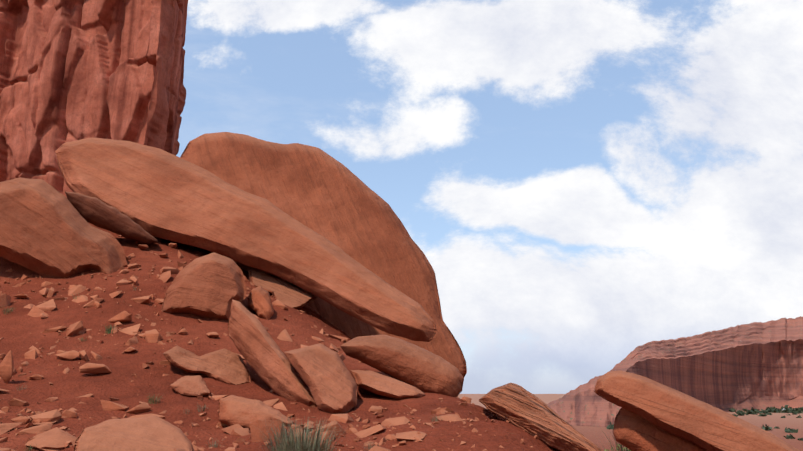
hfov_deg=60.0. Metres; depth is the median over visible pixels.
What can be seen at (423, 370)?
boulder
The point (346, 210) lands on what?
dome slab
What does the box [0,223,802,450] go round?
terrain
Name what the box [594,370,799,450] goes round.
slab
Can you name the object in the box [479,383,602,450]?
striated slab
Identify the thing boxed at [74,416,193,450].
boulder
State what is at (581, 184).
sky
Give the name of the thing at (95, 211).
slab
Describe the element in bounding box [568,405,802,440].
valley scrub
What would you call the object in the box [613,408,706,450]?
boulder
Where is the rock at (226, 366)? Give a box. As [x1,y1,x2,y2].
[163,346,250,384]
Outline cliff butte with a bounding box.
[0,0,187,197]
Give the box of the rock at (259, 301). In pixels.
[247,286,273,319]
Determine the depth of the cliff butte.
42.72 m
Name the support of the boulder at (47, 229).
on the terrain
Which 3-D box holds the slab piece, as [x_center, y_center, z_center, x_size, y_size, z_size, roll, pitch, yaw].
[-2.734,1.291,14.428,2.844,0.631,2.025,17,22,31]
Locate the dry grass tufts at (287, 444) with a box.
[16,287,629,450]
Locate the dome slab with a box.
[180,132,466,377]
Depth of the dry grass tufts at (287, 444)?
4.74 m
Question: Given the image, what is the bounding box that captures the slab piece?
[248,269,317,308]
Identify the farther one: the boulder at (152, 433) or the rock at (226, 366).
the rock at (226, 366)
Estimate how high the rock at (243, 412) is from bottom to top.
0.324 m
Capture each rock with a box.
[163,346,250,384]
[170,375,210,396]
[219,395,293,429]
[247,286,273,319]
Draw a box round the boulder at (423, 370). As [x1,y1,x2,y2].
[340,335,463,396]
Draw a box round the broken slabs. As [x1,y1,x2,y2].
[0,261,462,450]
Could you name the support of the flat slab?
on the terrain
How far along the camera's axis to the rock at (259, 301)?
11.63 m
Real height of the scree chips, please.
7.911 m
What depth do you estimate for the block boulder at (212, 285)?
11.19 m
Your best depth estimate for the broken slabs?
5.99 m
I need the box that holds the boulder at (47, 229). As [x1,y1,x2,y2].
[0,177,127,277]
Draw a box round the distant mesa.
[547,316,802,426]
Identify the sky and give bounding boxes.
[176,0,802,393]
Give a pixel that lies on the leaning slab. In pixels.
(262, 354)
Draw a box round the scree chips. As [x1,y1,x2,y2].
[0,235,538,450]
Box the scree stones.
[0,233,471,450]
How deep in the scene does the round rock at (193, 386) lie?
7.56 m
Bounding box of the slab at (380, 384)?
[350,370,424,399]
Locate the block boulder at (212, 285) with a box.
[161,252,246,319]
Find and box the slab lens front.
[55,138,436,341]
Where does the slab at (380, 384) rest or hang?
on the terrain
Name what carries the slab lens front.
on the terrain
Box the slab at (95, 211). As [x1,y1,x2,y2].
[65,191,157,243]

